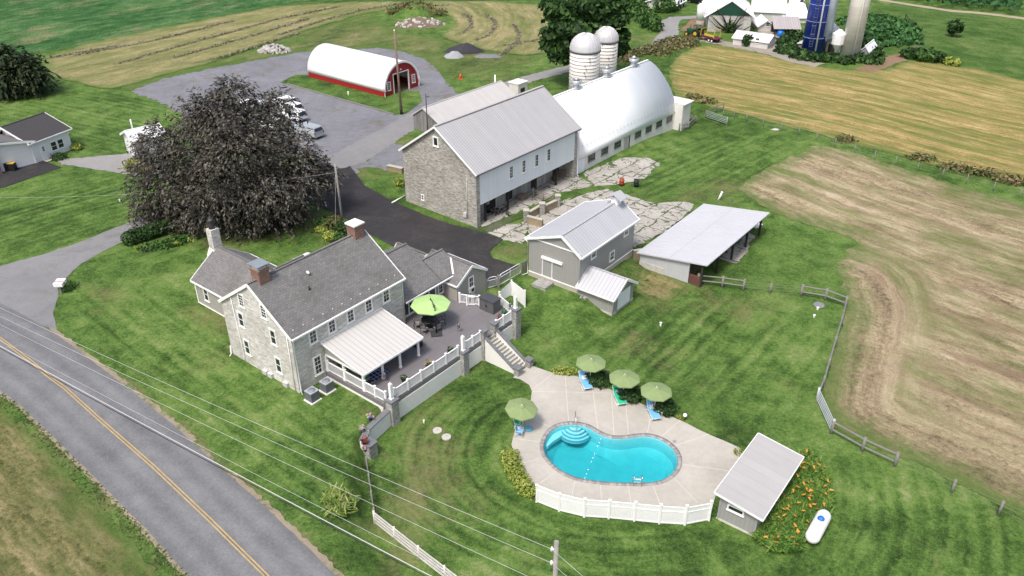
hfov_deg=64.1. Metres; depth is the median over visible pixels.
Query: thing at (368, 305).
window
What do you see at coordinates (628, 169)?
yard slab
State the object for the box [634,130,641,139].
window
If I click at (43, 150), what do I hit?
door
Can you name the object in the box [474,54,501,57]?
gravel heap
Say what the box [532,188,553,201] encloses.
pipe gate
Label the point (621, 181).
oil drum
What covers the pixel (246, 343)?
window
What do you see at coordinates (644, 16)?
hedgerow
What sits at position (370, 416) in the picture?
flower pot
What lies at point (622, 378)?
patio umbrella
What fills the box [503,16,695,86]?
farm track
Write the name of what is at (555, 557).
utility pole
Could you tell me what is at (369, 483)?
slat fence
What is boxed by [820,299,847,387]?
rail fence
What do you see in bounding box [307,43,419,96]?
arched shed
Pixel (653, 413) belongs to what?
sun lounger
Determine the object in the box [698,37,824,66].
farmyard lane
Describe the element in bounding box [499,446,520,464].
variegated shrub
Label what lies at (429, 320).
dining table
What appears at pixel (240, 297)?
window
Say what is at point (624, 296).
white door
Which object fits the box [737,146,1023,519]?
stubble field
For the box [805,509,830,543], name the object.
propane tank
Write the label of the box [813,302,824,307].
manhole cover
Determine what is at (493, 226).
grass strip
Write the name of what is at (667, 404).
round bush
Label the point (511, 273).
driveway gate
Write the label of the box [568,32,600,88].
silo
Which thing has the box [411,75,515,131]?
long shed
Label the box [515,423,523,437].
patio chair
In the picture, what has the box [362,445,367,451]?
flower pot
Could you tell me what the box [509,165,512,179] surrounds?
window
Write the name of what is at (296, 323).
farmhouse
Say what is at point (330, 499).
lily clump
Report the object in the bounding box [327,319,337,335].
window
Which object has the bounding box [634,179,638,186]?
oil drum
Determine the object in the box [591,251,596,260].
window
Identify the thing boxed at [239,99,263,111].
parked car
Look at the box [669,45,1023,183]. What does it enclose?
gold field
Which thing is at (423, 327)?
dining chair
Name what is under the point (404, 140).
rough pasture
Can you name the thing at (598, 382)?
round bush
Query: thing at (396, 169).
ramp wall
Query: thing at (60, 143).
window
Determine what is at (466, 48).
gravel heap
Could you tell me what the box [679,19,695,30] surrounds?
earth patch
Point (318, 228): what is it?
garden shrub
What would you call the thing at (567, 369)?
patio shrub bed
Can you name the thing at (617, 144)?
window
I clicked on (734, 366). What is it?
ground
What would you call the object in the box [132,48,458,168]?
gravel yard
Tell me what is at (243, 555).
road marking
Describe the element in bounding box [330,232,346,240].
garden shrub
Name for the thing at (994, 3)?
corn crop
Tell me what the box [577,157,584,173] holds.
sliding door
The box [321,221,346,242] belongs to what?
mulch bed
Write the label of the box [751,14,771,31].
milk house
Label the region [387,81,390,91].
window
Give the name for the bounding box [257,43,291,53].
stone heap
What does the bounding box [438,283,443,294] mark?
window
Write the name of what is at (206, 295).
window
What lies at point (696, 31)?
tractor
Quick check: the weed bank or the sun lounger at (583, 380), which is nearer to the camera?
the sun lounger at (583, 380)
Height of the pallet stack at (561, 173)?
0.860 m
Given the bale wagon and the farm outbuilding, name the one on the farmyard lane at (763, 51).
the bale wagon
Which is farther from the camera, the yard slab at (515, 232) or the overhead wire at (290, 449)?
the yard slab at (515, 232)
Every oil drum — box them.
[619,178,623,185]
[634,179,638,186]
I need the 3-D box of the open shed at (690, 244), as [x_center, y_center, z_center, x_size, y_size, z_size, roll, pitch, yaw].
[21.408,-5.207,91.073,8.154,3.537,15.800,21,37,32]
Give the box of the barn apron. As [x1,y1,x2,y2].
[480,176,591,226]
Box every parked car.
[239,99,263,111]
[274,95,297,101]
[279,101,303,111]
[280,108,307,122]
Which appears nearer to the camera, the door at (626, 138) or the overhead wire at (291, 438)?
the overhead wire at (291, 438)
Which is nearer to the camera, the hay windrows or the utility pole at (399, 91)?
the utility pole at (399, 91)
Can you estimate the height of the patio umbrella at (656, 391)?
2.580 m
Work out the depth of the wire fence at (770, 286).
83.42 m
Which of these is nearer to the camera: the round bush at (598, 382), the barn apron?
the round bush at (598, 382)
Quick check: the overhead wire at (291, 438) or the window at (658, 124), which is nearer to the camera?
the overhead wire at (291, 438)
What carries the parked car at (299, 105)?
on the gravel yard at (343, 124)
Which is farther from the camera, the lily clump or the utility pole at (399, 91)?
the utility pole at (399, 91)
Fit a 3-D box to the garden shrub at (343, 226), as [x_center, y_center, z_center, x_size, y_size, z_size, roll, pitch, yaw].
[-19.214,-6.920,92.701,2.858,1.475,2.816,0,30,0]
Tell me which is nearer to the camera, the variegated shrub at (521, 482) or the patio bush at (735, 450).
the variegated shrub at (521, 482)
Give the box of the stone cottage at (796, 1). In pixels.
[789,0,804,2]
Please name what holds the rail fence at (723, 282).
on the ground at (734, 366)
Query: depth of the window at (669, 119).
123.18 m
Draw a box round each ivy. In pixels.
[741,33,753,46]
[773,29,885,65]
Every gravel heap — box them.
[443,43,484,53]
[444,51,463,58]
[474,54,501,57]
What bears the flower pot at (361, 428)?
on the garden wall at (378, 426)
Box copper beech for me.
[114,73,347,245]
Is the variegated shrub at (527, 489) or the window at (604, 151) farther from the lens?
the window at (604, 151)
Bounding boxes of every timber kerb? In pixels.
[287,83,319,93]
[319,93,356,103]
[357,103,393,114]
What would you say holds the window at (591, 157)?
in the arched barn at (616, 112)
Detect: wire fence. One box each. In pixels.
[723,109,1022,197]
[746,282,800,292]
[900,456,1023,520]
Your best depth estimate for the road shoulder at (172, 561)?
57.61 m
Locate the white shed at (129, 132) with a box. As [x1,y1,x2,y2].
[120,119,165,156]
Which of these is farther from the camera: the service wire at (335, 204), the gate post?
the service wire at (335, 204)
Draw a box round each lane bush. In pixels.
[898,47,922,59]
[911,46,942,62]
[927,51,950,62]
[940,56,961,65]
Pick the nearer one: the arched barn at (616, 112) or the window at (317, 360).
the window at (317, 360)
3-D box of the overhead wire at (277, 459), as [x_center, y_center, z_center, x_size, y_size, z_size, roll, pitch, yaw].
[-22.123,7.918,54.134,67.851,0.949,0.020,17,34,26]
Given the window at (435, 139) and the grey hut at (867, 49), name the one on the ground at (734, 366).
the grey hut at (867, 49)
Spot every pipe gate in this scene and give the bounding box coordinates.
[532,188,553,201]
[706,111,727,124]
[815,387,835,427]
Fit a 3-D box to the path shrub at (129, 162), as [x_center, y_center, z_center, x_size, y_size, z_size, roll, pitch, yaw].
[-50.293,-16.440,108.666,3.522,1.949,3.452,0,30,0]
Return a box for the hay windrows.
[43,3,539,64]
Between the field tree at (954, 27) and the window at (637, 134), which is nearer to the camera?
the window at (637, 134)
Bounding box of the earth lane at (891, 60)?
[855,53,907,72]
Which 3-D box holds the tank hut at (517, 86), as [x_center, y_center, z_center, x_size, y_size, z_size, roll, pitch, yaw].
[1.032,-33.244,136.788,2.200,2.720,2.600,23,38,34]
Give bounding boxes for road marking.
[0,337,268,575]
[0,339,264,575]
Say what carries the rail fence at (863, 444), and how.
on the ground at (734, 366)
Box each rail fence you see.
[678,115,696,130]
[698,273,745,290]
[705,103,724,117]
[800,284,848,306]
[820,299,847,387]
[829,420,899,466]
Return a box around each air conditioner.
[304,386,321,404]
[319,376,335,395]
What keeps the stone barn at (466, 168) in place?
on the ground at (734, 366)
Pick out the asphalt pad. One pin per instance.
(8, 178)
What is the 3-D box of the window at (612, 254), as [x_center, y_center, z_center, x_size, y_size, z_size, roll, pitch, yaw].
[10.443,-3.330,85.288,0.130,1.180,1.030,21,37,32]
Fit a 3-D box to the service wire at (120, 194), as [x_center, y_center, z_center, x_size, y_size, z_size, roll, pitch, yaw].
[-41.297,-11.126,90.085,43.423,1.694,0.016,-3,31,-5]
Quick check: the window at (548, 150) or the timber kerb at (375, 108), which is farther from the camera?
the timber kerb at (375, 108)
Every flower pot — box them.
[358,424,364,431]
[359,435,367,444]
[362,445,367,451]
[367,412,373,420]
[399,374,406,381]
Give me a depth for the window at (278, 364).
67.68 m
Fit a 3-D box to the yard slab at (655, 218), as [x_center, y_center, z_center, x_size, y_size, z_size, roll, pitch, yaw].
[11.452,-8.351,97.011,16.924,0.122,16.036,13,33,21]
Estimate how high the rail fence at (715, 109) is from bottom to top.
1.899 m
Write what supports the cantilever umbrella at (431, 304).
on the deck
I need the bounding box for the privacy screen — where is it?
[498,280,525,306]
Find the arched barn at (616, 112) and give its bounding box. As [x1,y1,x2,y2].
[553,56,693,174]
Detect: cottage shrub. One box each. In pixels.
[50,152,67,160]
[69,142,82,150]
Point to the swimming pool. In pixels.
(568, 449)
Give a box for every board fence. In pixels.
[372,510,456,575]
[521,259,527,275]
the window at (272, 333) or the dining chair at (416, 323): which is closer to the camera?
the window at (272, 333)
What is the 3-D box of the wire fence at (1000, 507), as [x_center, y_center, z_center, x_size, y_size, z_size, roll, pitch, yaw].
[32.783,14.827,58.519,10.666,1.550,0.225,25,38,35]
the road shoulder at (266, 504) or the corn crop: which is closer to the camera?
the road shoulder at (266, 504)
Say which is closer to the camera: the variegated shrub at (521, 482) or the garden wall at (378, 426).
the variegated shrub at (521, 482)
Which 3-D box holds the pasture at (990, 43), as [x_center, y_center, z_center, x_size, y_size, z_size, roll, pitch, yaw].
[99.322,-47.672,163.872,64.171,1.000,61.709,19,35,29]
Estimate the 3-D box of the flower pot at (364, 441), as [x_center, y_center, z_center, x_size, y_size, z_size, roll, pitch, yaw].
[-11.140,11.478,61.873,0.719,0.733,0.628,19,36,29]
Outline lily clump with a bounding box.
[320,482,360,518]
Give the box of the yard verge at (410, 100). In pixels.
[280,75,422,114]
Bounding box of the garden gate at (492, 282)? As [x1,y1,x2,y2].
[487,276,496,287]
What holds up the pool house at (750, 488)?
on the ground at (734, 366)
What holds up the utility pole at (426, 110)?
on the ground at (734, 366)
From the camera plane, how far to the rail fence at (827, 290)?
82.19 m
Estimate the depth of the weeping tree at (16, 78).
134.85 m
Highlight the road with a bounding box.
[0,303,335,575]
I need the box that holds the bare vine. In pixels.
[708,8,751,33]
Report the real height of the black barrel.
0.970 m
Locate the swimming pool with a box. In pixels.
[540,421,681,485]
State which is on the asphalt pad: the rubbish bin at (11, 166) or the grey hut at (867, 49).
the rubbish bin at (11, 166)
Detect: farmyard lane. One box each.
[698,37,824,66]
[760,31,785,53]
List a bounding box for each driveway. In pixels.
[0,165,358,328]
[286,163,517,285]
[321,95,455,167]
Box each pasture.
[122,15,541,88]
[366,135,413,174]
[869,5,1023,78]
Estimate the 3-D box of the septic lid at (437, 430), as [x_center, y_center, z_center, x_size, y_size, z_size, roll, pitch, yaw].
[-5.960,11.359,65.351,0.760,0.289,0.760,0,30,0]
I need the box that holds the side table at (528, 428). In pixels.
[524,426,532,431]
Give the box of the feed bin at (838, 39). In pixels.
[831,29,845,55]
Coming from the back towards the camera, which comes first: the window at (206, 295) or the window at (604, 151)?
the window at (604, 151)
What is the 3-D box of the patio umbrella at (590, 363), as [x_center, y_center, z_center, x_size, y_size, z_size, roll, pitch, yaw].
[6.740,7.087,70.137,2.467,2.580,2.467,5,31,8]
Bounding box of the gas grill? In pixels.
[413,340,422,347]
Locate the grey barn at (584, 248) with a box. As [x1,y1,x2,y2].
[522,190,639,316]
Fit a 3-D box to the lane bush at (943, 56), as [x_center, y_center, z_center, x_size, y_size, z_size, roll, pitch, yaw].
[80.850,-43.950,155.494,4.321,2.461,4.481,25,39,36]
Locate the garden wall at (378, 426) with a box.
[359,408,390,459]
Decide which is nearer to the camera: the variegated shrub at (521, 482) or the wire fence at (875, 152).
the variegated shrub at (521, 482)
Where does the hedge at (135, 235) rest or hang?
on the ground at (734, 366)
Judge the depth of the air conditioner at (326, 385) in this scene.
67.19 m
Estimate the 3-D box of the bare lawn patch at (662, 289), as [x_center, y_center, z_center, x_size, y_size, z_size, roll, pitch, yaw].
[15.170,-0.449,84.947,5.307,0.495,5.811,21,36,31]
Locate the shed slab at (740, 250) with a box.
[719,233,754,262]
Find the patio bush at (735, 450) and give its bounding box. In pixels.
[734,447,743,456]
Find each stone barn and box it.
[398,85,581,227]
[702,0,755,31]
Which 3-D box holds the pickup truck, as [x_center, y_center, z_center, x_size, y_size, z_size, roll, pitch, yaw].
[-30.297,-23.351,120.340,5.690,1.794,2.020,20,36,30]
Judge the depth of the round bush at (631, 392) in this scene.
68.15 m
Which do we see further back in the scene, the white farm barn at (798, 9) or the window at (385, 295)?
the white farm barn at (798, 9)
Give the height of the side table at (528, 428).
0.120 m
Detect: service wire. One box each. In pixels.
[19,173,328,197]
[335,187,335,221]
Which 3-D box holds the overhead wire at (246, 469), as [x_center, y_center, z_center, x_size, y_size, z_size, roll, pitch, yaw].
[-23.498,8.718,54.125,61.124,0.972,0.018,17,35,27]
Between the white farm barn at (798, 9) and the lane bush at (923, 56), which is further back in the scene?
the white farm barn at (798, 9)
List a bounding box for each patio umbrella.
[505,397,537,428]
[576,354,605,376]
[609,369,639,389]
[641,382,671,406]
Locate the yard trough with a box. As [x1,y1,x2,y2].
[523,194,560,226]
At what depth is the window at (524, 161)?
97.86 m
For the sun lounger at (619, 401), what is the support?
on the pool patio
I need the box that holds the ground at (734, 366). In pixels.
[0,0,1023,575]
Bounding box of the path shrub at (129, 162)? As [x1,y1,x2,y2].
[121,156,141,170]
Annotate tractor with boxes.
[684,24,703,36]
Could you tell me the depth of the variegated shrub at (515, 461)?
61.35 m
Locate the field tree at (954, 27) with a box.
[946,19,965,36]
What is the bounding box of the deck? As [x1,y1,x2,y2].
[326,292,521,426]
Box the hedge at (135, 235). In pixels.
[120,214,191,246]
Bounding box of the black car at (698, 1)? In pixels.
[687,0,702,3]
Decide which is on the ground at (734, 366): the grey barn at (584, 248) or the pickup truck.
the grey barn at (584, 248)
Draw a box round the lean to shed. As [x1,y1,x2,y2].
[771,16,801,34]
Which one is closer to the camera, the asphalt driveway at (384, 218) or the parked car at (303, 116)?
the asphalt driveway at (384, 218)
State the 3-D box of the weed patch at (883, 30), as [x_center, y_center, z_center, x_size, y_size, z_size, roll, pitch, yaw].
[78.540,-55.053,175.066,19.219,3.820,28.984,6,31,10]
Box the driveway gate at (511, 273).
[500,264,520,284]
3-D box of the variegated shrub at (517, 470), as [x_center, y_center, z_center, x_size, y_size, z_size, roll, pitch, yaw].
[0.399,13.773,60.591,1.617,0.935,1.813,-11,32,-18]
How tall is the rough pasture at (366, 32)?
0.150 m
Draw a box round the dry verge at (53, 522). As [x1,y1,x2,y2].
[0,408,160,575]
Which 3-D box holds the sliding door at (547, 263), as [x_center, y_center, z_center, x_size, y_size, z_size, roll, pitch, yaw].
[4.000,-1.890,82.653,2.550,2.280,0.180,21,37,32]
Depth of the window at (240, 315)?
68.63 m
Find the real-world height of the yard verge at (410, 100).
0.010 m
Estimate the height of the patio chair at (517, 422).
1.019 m
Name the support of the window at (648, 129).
in the arched barn at (616, 112)
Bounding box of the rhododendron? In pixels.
[251,191,286,227]
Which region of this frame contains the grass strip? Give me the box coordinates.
[478,202,547,231]
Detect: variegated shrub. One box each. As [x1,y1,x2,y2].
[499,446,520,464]
[501,457,523,474]
[504,466,528,481]
[510,473,533,489]
[515,481,536,499]
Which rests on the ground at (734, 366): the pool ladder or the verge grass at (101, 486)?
the verge grass at (101, 486)
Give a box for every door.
[39,144,48,159]
[541,256,562,278]
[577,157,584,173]
[617,285,630,310]
[623,136,628,149]
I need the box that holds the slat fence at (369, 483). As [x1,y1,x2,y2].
[365,456,375,518]
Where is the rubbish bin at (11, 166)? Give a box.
[6,161,17,170]
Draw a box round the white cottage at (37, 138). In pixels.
[0,112,72,173]
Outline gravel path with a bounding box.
[57,153,165,175]
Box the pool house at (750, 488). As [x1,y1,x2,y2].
[714,433,803,535]
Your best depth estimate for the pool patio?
64.15 m
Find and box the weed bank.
[617,34,704,62]
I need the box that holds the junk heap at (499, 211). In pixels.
[490,205,508,214]
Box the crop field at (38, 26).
[0,0,515,55]
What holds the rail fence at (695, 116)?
on the ground at (734, 366)
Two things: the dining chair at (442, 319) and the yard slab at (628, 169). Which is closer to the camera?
the dining chair at (442, 319)
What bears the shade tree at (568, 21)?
on the ground at (734, 366)
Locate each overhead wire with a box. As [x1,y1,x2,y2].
[0,316,548,561]
[0,340,455,575]
[1,308,550,548]
[20,334,526,575]
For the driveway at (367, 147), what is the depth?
117.41 m
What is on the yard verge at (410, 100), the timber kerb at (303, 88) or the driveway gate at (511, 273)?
the timber kerb at (303, 88)
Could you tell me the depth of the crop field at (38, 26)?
189.35 m
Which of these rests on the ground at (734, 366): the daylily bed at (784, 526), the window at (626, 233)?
the daylily bed at (784, 526)
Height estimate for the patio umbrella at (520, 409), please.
2.603 m
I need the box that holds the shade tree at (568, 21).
[537,0,632,66]
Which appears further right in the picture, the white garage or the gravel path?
the white garage
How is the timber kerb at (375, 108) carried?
on the yard verge at (410, 100)
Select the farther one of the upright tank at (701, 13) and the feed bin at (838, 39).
the upright tank at (701, 13)
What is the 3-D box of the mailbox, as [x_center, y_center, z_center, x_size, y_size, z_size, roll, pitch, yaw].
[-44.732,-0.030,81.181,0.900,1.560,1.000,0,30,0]
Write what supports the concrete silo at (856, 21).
on the ground at (734, 366)
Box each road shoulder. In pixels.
[0,391,187,575]
[50,328,343,575]
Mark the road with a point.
(189, 538)
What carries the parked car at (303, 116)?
on the gravel yard at (343, 124)
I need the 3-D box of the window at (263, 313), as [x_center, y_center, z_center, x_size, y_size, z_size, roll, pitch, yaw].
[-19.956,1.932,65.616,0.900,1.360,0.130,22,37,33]
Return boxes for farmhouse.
[190,218,487,394]
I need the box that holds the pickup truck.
[290,121,324,138]
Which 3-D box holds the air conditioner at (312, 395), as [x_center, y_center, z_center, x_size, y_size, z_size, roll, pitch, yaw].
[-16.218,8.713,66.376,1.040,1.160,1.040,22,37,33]
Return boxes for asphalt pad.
[0,161,60,187]
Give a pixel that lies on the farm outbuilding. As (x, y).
(763, 40)
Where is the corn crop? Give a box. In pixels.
[926,0,1023,12]
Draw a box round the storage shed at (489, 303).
[478,292,500,314]
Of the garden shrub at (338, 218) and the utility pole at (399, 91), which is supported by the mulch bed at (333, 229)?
the garden shrub at (338, 218)
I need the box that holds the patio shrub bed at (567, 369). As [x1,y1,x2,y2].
[549,366,578,375]
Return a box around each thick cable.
[0,346,430,575]
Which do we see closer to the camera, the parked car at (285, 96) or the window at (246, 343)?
the window at (246, 343)
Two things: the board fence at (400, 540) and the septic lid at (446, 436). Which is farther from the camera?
the septic lid at (446, 436)
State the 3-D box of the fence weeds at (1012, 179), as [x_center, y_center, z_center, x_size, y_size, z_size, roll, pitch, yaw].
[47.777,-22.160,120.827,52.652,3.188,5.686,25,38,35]
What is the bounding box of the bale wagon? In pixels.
[700,27,722,42]
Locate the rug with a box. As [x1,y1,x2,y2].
[366,366,389,386]
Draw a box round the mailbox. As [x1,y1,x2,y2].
[53,278,66,293]
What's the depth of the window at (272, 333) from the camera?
66.32 m
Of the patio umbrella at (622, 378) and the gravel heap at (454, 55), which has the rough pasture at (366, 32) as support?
the gravel heap at (454, 55)
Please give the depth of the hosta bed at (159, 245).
89.75 m
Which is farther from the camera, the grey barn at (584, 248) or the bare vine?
the bare vine
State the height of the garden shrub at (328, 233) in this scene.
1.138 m
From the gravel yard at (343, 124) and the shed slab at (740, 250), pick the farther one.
the gravel yard at (343, 124)
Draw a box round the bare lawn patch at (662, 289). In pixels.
[636,269,685,304]
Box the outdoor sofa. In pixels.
[348,369,370,383]
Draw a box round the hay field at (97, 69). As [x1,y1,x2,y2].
[44,1,547,88]
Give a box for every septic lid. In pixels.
[433,427,441,433]
[442,433,450,440]
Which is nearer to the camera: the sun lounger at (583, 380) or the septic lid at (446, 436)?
the septic lid at (446, 436)
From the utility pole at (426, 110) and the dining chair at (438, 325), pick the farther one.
the utility pole at (426, 110)
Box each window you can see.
[50,140,58,151]
[56,138,64,148]
[203,289,209,302]
[237,292,245,309]
[237,311,245,329]
[243,338,251,356]
[259,303,267,320]
[268,328,277,347]
[274,356,282,375]
[308,329,318,345]
[313,353,323,376]
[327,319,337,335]
[346,309,355,324]
[364,299,373,314]
[382,289,390,304]
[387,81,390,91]
[432,136,438,147]
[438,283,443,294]
[468,275,474,289]
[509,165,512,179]
[522,159,525,173]
[534,153,538,167]
[547,148,550,161]
[588,152,595,162]
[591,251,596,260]
[601,146,608,156]
[609,249,614,262]
[614,140,620,149]
[623,229,628,237]
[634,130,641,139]
[645,125,651,134]
[656,119,662,128]
[666,114,672,123]
[726,503,743,517]
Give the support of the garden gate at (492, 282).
attached to the gate post
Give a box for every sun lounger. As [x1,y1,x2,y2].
[578,370,592,391]
[612,385,626,405]
[646,399,660,420]
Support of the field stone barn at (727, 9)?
on the ground at (734, 366)
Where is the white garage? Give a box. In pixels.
[645,0,686,10]
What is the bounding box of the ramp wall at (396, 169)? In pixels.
[386,164,403,173]
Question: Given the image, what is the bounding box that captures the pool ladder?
[633,474,642,486]
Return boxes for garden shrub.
[314,216,332,226]
[314,225,327,233]
[321,215,344,230]
[321,230,338,241]
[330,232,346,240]
[331,220,346,234]
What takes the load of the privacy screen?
on the ground at (734, 366)
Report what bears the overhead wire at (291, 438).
attached to the utility pole at (555, 557)
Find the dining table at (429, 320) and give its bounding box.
[421,315,436,327]
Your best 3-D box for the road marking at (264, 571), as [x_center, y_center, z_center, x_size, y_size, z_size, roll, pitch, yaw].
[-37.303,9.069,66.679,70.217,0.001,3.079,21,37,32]
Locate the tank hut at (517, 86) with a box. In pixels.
[508,78,527,94]
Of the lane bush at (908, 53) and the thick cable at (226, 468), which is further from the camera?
the lane bush at (908, 53)
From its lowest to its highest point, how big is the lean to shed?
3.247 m
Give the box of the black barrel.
[486,204,490,212]
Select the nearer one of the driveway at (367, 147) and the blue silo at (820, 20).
the driveway at (367, 147)
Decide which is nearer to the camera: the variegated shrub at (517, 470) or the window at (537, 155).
the variegated shrub at (517, 470)
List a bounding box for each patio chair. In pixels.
[513,419,522,428]
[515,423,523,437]
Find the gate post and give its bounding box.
[497,275,499,288]
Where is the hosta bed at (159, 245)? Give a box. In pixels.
[137,232,201,252]
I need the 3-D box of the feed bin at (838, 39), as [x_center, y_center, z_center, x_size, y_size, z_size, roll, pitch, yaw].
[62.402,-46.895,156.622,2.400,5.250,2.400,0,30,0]
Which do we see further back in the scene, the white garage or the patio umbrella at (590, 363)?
the white garage
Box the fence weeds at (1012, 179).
[686,93,1023,187]
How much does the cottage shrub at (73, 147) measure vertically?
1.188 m
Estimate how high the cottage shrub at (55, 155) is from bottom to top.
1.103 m
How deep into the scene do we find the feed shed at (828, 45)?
160.68 m
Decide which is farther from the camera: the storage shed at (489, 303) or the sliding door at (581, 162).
the sliding door at (581, 162)
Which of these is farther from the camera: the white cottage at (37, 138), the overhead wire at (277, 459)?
the white cottage at (37, 138)
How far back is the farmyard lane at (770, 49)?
165.31 m
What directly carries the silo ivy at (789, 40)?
on the ground at (734, 366)
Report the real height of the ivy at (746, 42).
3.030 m
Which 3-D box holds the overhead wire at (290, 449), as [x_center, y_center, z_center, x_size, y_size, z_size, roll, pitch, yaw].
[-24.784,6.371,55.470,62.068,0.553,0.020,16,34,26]
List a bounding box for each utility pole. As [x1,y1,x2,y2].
[334,164,342,219]
[393,30,402,114]
[425,93,428,129]
[550,540,558,575]
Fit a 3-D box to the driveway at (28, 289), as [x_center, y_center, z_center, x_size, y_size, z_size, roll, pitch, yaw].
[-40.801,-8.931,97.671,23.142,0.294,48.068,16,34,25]
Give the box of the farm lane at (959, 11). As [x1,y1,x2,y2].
[879,0,1023,19]
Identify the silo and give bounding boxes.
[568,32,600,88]
[594,26,618,77]
[801,0,837,54]
[840,0,870,58]
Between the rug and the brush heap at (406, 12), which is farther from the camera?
the brush heap at (406, 12)
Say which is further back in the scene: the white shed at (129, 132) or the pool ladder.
the white shed at (129, 132)
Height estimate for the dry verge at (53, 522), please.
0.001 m
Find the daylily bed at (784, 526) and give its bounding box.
[748,445,838,553]
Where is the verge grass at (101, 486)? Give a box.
[0,393,188,575]
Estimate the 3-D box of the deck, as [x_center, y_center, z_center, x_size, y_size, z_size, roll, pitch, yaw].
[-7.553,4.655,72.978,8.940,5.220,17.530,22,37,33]
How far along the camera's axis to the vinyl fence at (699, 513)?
56.76 m
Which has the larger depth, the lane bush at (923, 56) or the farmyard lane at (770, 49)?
the farmyard lane at (770, 49)
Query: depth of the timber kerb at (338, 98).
135.59 m
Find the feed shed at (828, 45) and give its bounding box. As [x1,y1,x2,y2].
[824,23,840,52]
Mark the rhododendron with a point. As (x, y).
(265, 203)
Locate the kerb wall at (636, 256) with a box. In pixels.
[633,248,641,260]
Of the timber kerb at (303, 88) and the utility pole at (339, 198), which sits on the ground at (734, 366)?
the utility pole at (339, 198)
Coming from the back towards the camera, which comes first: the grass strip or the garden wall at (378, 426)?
the grass strip
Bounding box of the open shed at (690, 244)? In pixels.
[637,204,769,286]
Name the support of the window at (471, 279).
in the farmhouse
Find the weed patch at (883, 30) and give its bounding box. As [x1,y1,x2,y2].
[834,12,925,46]
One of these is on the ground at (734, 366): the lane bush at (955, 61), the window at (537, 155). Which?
the lane bush at (955, 61)
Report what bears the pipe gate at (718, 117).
on the ground at (734, 366)
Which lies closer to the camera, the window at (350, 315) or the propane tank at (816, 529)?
the propane tank at (816, 529)
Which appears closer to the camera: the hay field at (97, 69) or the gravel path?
the gravel path
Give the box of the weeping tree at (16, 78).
[0,43,61,103]
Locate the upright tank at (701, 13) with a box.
[695,3,706,28]
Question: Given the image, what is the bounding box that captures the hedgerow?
[623,0,680,32]
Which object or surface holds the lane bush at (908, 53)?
on the ground at (734, 366)
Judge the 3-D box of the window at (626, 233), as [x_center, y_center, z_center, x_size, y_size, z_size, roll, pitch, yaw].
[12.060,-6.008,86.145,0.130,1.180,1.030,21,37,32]
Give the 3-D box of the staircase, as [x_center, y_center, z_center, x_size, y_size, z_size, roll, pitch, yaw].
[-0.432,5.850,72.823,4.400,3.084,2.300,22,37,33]
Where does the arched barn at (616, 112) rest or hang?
on the ground at (734, 366)
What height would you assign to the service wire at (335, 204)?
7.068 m
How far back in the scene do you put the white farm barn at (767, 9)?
183.52 m
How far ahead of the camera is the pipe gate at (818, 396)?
66.65 m
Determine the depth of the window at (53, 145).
112.98 m
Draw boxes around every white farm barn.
[750,0,786,21]
[782,3,807,22]
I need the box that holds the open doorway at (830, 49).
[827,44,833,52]
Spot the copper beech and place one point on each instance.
(221, 140)
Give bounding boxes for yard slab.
[488,222,527,243]
[526,189,693,247]
[583,157,659,185]
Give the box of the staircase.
[485,329,534,376]
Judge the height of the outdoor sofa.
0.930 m
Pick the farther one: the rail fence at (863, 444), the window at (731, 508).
the rail fence at (863, 444)
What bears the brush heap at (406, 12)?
on the ground at (734, 366)
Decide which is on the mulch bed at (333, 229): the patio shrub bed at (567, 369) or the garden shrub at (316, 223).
the garden shrub at (316, 223)
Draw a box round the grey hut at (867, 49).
[861,39,876,54]
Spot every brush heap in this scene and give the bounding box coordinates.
[393,4,442,18]
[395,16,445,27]
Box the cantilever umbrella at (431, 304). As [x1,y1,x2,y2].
[410,294,450,336]
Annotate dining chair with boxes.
[413,318,419,327]
[420,325,427,334]
[433,323,441,332]
[438,314,445,324]
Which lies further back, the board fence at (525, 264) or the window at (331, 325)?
the board fence at (525, 264)
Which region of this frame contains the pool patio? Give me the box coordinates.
[511,366,741,518]
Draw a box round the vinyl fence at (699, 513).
[535,484,712,525]
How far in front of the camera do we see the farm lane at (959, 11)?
192.40 m
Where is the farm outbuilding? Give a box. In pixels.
[732,30,777,48]
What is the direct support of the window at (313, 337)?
in the farmhouse
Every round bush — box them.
[585,369,610,389]
[614,385,643,403]
[650,397,680,418]

